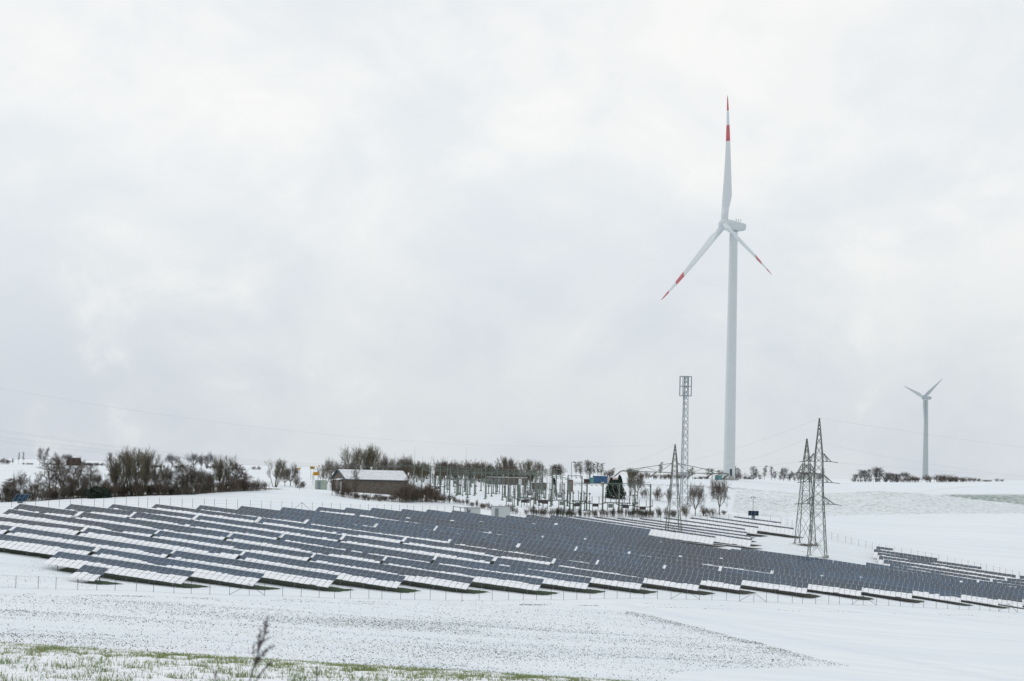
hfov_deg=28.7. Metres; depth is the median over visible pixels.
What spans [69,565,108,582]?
solar table
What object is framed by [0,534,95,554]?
solar table
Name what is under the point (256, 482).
shrub
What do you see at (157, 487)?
bare tree
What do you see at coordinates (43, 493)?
shrub
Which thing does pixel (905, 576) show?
solar table
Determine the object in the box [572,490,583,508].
switchgear
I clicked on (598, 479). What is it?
container
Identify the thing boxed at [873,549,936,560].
solar table
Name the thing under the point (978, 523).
ground
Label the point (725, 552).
solar table
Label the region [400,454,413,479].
bare tree
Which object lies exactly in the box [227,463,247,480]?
bare tree
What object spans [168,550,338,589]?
solar table
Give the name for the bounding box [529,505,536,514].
shrub
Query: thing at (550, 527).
solar table
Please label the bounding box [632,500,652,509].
switchgear
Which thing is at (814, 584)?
solar table
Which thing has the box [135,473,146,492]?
bare tree
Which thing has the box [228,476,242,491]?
shrub
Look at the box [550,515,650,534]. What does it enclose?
solar table
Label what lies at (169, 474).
bare tree
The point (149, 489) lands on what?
shrub
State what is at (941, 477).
shrub
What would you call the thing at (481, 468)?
substation gantry
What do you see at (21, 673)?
grass
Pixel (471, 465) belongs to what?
shrub
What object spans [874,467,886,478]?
bare tree
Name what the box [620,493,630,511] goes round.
switchgear
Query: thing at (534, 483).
busbar wire
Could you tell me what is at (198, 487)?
shrub
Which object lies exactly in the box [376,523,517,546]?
solar table
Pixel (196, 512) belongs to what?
solar table
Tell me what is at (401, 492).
shrub
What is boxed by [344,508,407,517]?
solar table
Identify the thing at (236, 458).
power line
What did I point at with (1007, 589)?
solar table
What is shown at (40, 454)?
bare tree
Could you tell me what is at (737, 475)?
shrub
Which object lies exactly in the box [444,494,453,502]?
shrub
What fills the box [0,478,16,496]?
bare tree
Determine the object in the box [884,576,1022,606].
solar table
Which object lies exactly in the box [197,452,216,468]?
bare tree
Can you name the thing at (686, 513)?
shrub
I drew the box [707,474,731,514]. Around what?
bare tree
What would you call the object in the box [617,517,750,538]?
solar table
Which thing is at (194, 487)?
shrub
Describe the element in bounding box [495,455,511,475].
bare tree
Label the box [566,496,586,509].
switchgear
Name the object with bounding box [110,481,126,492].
bare tree
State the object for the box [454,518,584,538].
solar table
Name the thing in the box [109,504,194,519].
solar table
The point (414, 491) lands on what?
shrub
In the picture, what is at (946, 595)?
solar table
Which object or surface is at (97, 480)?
bare tree
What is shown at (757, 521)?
solar table
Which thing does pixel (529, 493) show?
switchgear
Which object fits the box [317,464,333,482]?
bare tree
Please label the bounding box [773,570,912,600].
solar table
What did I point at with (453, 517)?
solar table
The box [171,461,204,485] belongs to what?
bare tree
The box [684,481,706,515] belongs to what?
bare tree
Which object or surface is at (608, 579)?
solar table
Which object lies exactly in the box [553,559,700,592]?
solar table
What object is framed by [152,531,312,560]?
solar table
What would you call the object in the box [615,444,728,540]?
electricity pylon
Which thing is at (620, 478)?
evergreen tree
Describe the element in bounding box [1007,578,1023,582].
solar table
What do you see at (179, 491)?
shrub
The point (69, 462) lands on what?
bare tree
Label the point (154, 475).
bare tree
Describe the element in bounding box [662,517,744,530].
solar table
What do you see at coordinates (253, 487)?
shrub
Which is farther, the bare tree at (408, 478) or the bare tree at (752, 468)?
the bare tree at (752, 468)
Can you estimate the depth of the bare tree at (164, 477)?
453.39 m
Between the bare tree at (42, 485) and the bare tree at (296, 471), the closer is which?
the bare tree at (42, 485)
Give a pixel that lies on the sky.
(459, 223)
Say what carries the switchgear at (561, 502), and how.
on the ground at (978, 523)
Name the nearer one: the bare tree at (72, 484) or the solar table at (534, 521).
the solar table at (534, 521)
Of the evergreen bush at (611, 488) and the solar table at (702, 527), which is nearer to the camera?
the solar table at (702, 527)
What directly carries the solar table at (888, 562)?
on the ground at (978, 523)
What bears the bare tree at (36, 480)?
on the ground at (978, 523)
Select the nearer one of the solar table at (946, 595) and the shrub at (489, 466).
the solar table at (946, 595)
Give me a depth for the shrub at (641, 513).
504.68 m
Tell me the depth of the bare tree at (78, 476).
456.20 m
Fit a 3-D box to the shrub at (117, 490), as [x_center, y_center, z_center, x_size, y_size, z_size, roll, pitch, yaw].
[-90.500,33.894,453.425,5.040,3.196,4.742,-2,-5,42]
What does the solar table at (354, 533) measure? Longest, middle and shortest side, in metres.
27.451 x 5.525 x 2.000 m
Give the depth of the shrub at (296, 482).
565.36 m
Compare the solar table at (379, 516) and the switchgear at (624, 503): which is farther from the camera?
the switchgear at (624, 503)
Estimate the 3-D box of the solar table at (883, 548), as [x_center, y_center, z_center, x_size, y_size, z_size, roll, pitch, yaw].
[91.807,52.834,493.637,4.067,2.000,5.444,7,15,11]
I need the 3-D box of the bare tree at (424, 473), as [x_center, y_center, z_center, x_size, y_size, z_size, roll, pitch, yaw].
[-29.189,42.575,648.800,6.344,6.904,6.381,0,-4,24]
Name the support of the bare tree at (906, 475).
on the ground at (978, 523)
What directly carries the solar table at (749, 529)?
on the ground at (978, 523)
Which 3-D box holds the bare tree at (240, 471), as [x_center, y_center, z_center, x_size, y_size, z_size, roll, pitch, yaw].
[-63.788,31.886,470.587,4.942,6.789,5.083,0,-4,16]
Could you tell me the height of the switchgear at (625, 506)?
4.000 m
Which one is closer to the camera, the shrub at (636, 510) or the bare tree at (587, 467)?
the shrub at (636, 510)
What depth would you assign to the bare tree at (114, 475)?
462.91 m
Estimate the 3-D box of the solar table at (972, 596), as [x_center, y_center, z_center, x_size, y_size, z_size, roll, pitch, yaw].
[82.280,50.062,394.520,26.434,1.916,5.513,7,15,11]
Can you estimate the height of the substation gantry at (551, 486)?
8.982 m
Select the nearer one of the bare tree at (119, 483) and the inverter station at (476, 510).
the inverter station at (476, 510)
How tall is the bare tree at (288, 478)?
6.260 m
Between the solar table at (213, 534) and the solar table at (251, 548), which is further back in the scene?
the solar table at (213, 534)
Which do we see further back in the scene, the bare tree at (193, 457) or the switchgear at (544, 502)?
the bare tree at (193, 457)
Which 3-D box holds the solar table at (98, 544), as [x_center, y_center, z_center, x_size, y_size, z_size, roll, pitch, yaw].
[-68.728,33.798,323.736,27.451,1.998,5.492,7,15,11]
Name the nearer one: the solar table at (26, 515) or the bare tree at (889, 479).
the solar table at (26, 515)
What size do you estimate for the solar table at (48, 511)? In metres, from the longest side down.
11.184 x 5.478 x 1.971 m
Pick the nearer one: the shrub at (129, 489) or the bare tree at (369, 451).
the shrub at (129, 489)
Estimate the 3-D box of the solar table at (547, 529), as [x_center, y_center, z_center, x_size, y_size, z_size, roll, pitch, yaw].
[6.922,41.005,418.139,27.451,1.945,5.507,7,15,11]
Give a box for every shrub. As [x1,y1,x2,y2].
[6,490,18,500]
[24,489,37,500]
[33,489,52,499]
[39,487,57,499]
[40,489,54,499]
[57,485,73,497]
[64,487,72,498]
[78,486,87,497]
[106,484,123,496]
[112,487,118,496]
[117,486,127,495]
[121,484,139,495]
[130,482,136,495]
[133,485,156,494]
[133,486,146,495]
[158,483,168,494]
[166,486,174,494]
[170,486,190,494]
[183,484,193,493]
[189,480,199,492]
[195,483,201,493]
[204,484,215,492]
[212,483,223,492]
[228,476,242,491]
[244,480,258,490]
[248,481,256,490]
[251,479,261,490]
[261,480,272,489]
[293,476,301,487]
[337,479,348,496]
[346,488,353,497]
[348,491,358,498]
[388,489,400,501]
[398,484,403,501]
[399,479,422,494]
[402,483,412,501]
[405,484,419,501]
[410,483,437,500]
[414,492,424,501]
[424,481,430,498]
[425,469,448,480]
[426,488,444,501]
[434,460,449,478]
[444,458,460,478]
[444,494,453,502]
[454,461,468,476]
[462,459,484,478]
[473,460,496,478]
[473,472,499,481]
[494,459,519,475]
[496,464,504,476]
[498,464,524,476]
[526,466,546,481]
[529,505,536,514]
[548,507,560,515]
[598,469,615,477]
[631,508,643,516]
[636,508,645,516]
[639,488,651,497]
[646,509,653,516]
[651,486,665,500]
[655,507,660,516]
[665,487,671,500]
[680,503,686,515]
[684,506,689,515]
[700,506,709,515]
[709,507,720,515]
[735,472,747,478]
[923,474,934,481]
[925,473,954,481]
[952,476,965,481]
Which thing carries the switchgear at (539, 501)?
on the ground at (978, 523)
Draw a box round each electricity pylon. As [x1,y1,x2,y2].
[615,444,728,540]
[790,438,819,544]
[797,418,841,558]
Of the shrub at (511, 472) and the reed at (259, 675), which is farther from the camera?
the shrub at (511, 472)
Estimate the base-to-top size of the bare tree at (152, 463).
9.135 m
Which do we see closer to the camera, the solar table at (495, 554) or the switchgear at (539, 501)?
the solar table at (495, 554)
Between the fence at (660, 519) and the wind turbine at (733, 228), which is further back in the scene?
the wind turbine at (733, 228)
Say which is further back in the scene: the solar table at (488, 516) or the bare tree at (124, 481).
the bare tree at (124, 481)
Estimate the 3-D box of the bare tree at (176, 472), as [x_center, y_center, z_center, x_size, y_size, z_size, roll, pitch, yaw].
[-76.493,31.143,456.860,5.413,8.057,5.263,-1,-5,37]
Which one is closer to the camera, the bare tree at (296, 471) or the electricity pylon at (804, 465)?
the electricity pylon at (804, 465)
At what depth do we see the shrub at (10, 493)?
462.18 m
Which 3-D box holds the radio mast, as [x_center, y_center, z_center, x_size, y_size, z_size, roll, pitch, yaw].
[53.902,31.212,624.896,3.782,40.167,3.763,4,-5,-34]
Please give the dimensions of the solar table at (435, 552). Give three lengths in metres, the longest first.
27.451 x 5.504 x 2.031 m
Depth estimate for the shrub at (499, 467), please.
664.55 m
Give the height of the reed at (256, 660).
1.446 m
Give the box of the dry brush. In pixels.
[794,542,821,545]
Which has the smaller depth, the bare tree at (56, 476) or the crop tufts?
the crop tufts
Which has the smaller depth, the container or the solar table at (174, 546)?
the solar table at (174, 546)
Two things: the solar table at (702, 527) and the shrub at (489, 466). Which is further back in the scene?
the shrub at (489, 466)
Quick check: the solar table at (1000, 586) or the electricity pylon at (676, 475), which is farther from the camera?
the electricity pylon at (676, 475)
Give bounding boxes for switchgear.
[503,486,515,504]
[514,493,533,506]
[521,487,533,505]
[525,482,534,495]
[531,493,550,507]
[535,494,554,508]
[554,484,565,499]
[555,490,567,507]
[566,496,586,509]
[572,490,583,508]
[585,496,605,510]
[604,492,616,510]
[617,498,635,512]
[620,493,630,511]
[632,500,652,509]
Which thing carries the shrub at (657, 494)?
on the ground at (978, 523)
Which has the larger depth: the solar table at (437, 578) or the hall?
the hall
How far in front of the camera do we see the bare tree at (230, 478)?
465.53 m
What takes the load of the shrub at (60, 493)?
on the ground at (978, 523)
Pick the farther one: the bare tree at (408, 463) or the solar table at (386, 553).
the bare tree at (408, 463)
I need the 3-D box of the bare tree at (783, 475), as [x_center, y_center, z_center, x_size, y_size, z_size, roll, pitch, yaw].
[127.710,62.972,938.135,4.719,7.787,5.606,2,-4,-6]
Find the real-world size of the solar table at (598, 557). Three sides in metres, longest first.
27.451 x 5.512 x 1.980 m
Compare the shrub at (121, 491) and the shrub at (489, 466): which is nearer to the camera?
the shrub at (121, 491)
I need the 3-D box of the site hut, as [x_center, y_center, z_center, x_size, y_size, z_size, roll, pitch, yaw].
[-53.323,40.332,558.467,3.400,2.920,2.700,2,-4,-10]
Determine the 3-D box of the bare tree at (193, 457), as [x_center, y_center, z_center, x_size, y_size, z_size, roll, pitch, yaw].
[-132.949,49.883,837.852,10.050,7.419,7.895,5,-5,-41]
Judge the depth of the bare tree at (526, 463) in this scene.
697.87 m
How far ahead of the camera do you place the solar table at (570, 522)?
451.95 m
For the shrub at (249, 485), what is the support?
on the ground at (978, 523)
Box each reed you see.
[249,617,274,680]
[256,660,271,680]
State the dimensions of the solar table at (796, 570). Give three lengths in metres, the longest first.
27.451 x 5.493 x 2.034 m
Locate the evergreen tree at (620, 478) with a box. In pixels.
[617,475,625,494]
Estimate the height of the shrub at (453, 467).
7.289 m
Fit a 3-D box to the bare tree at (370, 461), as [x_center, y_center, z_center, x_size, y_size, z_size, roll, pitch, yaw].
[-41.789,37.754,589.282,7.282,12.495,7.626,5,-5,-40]
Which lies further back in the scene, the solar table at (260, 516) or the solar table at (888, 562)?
the solar table at (888, 562)
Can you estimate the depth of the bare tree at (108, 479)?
466.53 m
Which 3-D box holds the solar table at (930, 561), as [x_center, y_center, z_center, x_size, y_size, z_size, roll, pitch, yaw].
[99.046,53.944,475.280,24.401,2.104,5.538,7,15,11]
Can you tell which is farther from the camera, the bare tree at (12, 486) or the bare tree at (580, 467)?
the bare tree at (580, 467)
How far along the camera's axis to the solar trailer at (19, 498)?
398.75 m
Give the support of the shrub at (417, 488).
on the ground at (978, 523)
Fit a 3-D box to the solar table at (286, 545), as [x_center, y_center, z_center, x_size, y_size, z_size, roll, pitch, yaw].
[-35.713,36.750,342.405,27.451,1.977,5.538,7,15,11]
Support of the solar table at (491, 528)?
on the ground at (978, 523)
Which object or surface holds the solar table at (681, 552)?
on the ground at (978, 523)
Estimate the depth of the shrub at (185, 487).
455.24 m
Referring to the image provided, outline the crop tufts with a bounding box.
[0,560,972,680]
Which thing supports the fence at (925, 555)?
on the ground at (978, 523)
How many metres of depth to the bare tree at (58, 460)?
461.24 m
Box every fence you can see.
[2,575,1017,612]
[11,496,442,510]
[525,511,791,525]
[832,536,1020,578]
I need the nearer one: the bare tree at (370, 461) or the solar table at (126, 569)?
the solar table at (126, 569)
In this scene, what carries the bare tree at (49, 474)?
on the ground at (978, 523)
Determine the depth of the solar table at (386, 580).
324.63 m
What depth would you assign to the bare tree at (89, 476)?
463.99 m
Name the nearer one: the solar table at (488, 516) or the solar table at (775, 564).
the solar table at (775, 564)
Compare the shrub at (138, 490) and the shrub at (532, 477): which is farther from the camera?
the shrub at (532, 477)
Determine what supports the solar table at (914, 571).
on the ground at (978, 523)
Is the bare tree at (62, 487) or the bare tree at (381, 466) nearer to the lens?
the bare tree at (62, 487)
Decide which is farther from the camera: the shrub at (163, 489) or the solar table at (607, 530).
the shrub at (163, 489)
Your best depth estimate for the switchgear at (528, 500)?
522.27 m
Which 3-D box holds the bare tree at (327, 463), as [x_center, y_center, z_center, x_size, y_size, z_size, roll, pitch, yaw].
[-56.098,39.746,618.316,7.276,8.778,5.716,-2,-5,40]
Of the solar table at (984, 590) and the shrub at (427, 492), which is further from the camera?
the shrub at (427, 492)
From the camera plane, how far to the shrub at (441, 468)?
670.59 m
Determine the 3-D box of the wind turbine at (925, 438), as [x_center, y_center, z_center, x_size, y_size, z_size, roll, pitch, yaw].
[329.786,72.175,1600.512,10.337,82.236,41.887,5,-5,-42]
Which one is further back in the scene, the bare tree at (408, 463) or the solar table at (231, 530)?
the bare tree at (408, 463)
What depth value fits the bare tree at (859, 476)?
1117.24 m
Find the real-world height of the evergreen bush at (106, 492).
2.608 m
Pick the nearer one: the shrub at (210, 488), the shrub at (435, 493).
the shrub at (210, 488)
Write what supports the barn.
on the ground at (978, 523)
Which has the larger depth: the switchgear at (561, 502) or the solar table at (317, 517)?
the switchgear at (561, 502)
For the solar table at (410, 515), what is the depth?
416.86 m
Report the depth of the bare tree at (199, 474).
460.29 m
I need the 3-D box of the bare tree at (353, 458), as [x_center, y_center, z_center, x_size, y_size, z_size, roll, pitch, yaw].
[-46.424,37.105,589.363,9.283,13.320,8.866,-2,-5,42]
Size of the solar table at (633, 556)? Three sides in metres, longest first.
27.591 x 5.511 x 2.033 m
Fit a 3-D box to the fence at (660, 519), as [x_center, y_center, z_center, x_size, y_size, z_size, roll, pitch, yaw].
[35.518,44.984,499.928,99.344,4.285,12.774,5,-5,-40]
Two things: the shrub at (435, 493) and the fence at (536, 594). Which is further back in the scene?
the shrub at (435, 493)
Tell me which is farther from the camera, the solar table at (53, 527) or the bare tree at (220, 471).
the bare tree at (220, 471)
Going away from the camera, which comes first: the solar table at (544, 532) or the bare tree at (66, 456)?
the solar table at (544, 532)
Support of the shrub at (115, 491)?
on the ground at (978, 523)
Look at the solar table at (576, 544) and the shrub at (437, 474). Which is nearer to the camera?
the solar table at (576, 544)
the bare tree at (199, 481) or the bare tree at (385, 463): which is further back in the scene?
the bare tree at (385, 463)
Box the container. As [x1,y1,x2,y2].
[593,476,607,482]
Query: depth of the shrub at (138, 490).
452.14 m
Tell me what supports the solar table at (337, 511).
on the ground at (978, 523)
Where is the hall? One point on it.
(378, 481)
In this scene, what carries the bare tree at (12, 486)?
on the ground at (978, 523)
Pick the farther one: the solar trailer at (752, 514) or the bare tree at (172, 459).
the bare tree at (172, 459)
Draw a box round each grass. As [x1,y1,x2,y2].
[0,643,608,680]
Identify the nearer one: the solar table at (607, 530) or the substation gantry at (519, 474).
the solar table at (607, 530)
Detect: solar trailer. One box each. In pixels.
[13,494,29,502]
[748,511,758,518]
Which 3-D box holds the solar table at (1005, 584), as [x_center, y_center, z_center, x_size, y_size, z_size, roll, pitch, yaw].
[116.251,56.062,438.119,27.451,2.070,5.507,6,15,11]
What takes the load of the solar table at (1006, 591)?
on the ground at (978, 523)
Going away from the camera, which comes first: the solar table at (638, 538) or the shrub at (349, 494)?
the solar table at (638, 538)
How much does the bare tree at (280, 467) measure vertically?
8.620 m
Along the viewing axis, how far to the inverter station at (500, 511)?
459.20 m
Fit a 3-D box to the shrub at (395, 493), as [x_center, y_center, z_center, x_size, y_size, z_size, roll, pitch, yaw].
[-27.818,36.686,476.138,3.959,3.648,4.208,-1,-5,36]
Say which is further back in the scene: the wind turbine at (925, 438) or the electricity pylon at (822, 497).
the wind turbine at (925, 438)
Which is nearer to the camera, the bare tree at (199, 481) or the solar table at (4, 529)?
the solar table at (4, 529)
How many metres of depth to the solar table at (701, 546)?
429.05 m
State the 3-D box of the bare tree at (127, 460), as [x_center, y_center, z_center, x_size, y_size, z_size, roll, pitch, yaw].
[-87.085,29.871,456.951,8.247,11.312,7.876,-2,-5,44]
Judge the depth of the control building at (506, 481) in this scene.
651.41 m
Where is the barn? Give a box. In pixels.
[66,458,80,465]
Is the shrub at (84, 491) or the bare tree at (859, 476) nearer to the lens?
the shrub at (84, 491)
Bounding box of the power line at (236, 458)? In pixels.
[11,431,399,465]
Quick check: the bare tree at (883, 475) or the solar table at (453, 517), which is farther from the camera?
the bare tree at (883, 475)
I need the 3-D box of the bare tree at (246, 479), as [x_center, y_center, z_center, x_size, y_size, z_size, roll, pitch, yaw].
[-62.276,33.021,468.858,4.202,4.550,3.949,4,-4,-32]
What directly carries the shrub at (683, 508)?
on the ground at (978, 523)
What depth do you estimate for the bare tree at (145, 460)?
453.79 m
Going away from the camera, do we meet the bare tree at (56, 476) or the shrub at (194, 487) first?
the shrub at (194, 487)
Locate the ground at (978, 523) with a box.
[0,459,1023,680]
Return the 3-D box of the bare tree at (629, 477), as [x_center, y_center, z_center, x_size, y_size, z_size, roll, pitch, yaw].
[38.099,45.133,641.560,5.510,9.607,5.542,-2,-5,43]
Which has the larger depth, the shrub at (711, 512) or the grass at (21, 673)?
the shrub at (711, 512)
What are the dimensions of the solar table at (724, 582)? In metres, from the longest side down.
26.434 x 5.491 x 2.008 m
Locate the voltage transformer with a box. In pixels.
[517,479,521,505]
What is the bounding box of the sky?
[0,0,1023,479]
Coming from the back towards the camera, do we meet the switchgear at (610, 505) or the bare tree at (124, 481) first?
the switchgear at (610, 505)
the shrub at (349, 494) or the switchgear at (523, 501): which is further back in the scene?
the switchgear at (523, 501)
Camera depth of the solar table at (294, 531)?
361.70 m
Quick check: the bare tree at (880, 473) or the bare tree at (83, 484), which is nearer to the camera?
the bare tree at (83, 484)
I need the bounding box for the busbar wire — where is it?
[513,482,566,483]
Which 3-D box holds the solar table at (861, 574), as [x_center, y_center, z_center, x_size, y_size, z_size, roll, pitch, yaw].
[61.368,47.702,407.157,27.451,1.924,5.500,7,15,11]
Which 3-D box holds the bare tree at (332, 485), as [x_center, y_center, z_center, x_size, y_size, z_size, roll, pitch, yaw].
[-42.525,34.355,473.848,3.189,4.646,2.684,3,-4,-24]
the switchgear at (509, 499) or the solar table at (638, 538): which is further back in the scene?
the switchgear at (509, 499)
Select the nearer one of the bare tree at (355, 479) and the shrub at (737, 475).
the bare tree at (355, 479)
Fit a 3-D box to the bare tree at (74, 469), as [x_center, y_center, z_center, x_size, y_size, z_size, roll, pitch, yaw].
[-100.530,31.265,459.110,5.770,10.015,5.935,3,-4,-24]
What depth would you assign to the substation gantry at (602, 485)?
516.45 m
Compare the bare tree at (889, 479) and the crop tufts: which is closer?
the crop tufts
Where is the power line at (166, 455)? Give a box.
[9,437,324,465]
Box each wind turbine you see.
[661,95,771,479]
[904,379,941,479]
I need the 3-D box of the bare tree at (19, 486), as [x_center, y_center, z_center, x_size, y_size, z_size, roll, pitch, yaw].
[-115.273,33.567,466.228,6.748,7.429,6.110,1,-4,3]
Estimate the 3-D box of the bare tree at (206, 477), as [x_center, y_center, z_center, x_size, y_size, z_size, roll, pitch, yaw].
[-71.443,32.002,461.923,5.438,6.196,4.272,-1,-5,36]
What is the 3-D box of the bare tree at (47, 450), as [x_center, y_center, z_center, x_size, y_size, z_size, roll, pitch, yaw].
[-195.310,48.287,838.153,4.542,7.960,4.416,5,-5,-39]
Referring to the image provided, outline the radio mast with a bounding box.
[679,376,691,504]
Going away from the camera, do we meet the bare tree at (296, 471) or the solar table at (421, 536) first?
the solar table at (421, 536)
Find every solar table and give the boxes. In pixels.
[0,509,157,536]
[0,517,84,534]
[0,525,12,533]
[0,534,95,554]
[6,527,172,557]
[13,504,78,517]
[43,551,194,586]
[64,504,133,517]
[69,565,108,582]
[76,512,229,539]
[78,528,242,558]
[92,548,263,586]
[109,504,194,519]
[129,512,281,539]
[150,504,257,522]
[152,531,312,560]
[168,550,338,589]
[195,515,342,541]
[196,505,306,522]
[226,533,384,563]
[238,506,376,526]
[238,552,405,590]
[257,518,403,542]
[280,507,435,529]
[280,534,434,562]
[306,519,449,542]
[310,554,473,591]
[315,507,356,514]
[341,536,493,563]
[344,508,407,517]
[354,511,489,532]
[371,508,451,520]
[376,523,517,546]
[382,557,543,593]
[401,509,480,521]
[403,538,552,564]
[410,516,542,536]
[426,509,509,523]
[433,557,591,589]
[435,526,575,549]
[449,538,596,567]
[451,510,532,523]
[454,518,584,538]
[483,519,611,539]
[491,530,628,553]
[494,558,643,591]
[505,515,554,524]
[511,521,636,540]
[519,543,663,571]
[525,515,609,530]
[536,522,659,541]
[544,534,679,556]
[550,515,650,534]
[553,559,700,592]
[557,522,679,542]
[573,516,715,544]
[576,546,718,574]
[586,536,719,557]
[594,516,751,547]
[597,560,742,592]
[614,538,744,558]
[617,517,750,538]
[630,550,770,572]
[639,518,746,534]
[640,539,768,560]
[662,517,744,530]
[662,540,789,560]
[665,564,808,595]
[681,554,820,577]
[689,517,758,534]
[709,517,793,534]
[721,567,861,595]
[723,556,859,578]
[731,549,809,560]
[733,516,780,525]
[741,548,832,561]
[748,557,881,579]
[772,558,903,578]
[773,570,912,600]
[792,559,922,581]
[814,560,941,580]
[824,572,960,602]
[833,560,959,581]
[863,575,997,604]
[866,562,976,581]
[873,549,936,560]
[876,546,892,552]
[877,552,981,569]
[878,556,1015,580]
[883,559,1004,581]
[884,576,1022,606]
[890,563,989,581]
[908,577,1023,604]
[925,578,1023,594]
[946,580,1023,592]
[963,580,1023,591]
[979,580,1023,587]
[992,579,1023,587]
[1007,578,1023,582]
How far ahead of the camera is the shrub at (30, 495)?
458.48 m
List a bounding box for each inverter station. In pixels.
[464,507,480,513]
[491,506,510,517]
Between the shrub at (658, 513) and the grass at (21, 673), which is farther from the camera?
the shrub at (658, 513)
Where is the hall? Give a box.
[330,467,409,494]
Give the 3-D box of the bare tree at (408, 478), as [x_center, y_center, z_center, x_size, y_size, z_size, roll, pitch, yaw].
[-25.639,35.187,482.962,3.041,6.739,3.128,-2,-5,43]
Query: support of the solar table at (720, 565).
on the ground at (978, 523)
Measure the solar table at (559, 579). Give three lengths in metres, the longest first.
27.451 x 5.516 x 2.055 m
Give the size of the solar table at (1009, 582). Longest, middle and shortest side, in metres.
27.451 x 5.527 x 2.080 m
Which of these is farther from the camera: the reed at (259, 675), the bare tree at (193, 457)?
the bare tree at (193, 457)
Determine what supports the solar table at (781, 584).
on the ground at (978, 523)
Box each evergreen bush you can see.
[85,486,103,498]
[99,487,111,497]
[605,479,626,498]
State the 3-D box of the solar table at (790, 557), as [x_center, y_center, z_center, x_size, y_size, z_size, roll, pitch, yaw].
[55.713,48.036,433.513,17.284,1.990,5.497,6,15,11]
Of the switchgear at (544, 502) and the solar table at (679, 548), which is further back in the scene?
the switchgear at (544, 502)
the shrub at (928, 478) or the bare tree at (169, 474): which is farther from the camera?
the shrub at (928, 478)
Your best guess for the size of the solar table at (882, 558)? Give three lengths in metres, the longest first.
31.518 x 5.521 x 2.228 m
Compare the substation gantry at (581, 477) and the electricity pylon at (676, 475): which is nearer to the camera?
the electricity pylon at (676, 475)
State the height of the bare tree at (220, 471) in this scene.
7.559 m
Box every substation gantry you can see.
[394,448,556,493]
[421,460,552,498]
[449,463,534,501]
[534,473,568,505]
[566,475,582,502]
[569,483,650,511]
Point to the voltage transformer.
(520, 481)
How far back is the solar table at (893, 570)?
437.95 m
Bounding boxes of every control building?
[487,477,526,484]
[531,482,545,489]
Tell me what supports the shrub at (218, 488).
on the ground at (978, 523)
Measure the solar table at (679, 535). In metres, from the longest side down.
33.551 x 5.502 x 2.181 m
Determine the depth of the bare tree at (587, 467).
847.71 m
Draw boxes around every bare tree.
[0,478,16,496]
[4,471,31,493]
[6,482,19,495]
[27,482,40,492]
[30,470,43,492]
[35,459,57,497]
[36,481,50,494]
[37,447,43,460]
[41,448,48,461]
[46,456,64,497]
[51,452,70,485]
[54,458,76,497]
[58,486,68,495]
[61,454,73,461]
[61,457,84,496]
[65,475,90,497]
[67,460,87,497]
[67,478,78,494]
[77,481,91,497]
[80,472,96,488]
[82,464,102,486]
[92,473,108,485]
[104,453,130,494]
[105,470,114,484]
[108,465,124,483]
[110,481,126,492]
[115,449,149,495]
[118,444,156,494]
[119,479,130,495]
[129,450,162,495]
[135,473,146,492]
[140,458,165,494]
[145,468,160,489]
[152,482,165,492]
[155,465,169,494]
[159,465,173,487]
[164,453,180,464]
[169,460,187,487]
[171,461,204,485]
[178,476,190,491]
[182,451,200,465]
[188,464,208,483]
[194,479,209,492]
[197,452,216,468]
[198,469,212,486]
[205,470,217,485]
[210,454,237,485]
[211,459,230,483]
[221,475,234,490]
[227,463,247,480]
[235,463,251,481]
[240,472,252,487]
[264,459,287,486]
[276,466,294,485]
[277,464,300,485]
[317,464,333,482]
[324,457,339,479]
[328,476,337,491]
[333,460,346,472]
[339,445,366,469]
[346,467,360,497]
[353,442,383,469]
[357,449,382,469]
[374,449,394,469]
[374,459,387,469]
[389,457,404,470]
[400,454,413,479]
[402,474,410,489]
[407,461,425,481]
[415,461,429,481]
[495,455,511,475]
[518,461,531,471]
[523,460,538,478]
[536,459,547,473]
[548,464,557,474]
[551,463,563,474]
[551,466,566,477]
[576,461,583,474]
[583,460,591,474]
[626,468,639,495]
[629,473,644,497]
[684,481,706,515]
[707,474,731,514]
[750,466,758,478]
[780,467,788,480]
[856,469,866,479]
[861,470,869,481]
[872,466,882,481]
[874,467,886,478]
[882,472,891,481]
[885,473,896,481]
[901,472,909,480]
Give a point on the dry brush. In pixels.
(806, 544)
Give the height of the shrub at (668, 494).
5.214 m
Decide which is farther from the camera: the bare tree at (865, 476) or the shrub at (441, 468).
the bare tree at (865, 476)
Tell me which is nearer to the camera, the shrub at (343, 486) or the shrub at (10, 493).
the shrub at (10, 493)
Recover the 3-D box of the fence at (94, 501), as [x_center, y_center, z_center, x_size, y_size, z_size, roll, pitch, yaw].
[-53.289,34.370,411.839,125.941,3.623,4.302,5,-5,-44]
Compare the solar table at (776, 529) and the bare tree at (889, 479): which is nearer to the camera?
the solar table at (776, 529)
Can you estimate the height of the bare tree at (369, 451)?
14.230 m
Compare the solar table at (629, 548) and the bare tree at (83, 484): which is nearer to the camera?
the solar table at (629, 548)
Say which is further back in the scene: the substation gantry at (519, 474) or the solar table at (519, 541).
the substation gantry at (519, 474)
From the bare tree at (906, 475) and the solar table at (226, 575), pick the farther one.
the bare tree at (906, 475)
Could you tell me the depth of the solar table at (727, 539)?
470.49 m
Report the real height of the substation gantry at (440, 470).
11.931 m
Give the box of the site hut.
[315,480,326,489]
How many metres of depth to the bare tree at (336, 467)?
598.43 m
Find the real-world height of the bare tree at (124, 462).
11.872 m
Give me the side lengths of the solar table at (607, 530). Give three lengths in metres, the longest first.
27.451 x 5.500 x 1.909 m
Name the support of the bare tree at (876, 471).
on the ground at (978, 523)
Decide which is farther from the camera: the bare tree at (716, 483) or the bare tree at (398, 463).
the bare tree at (398, 463)
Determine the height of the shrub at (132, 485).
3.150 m

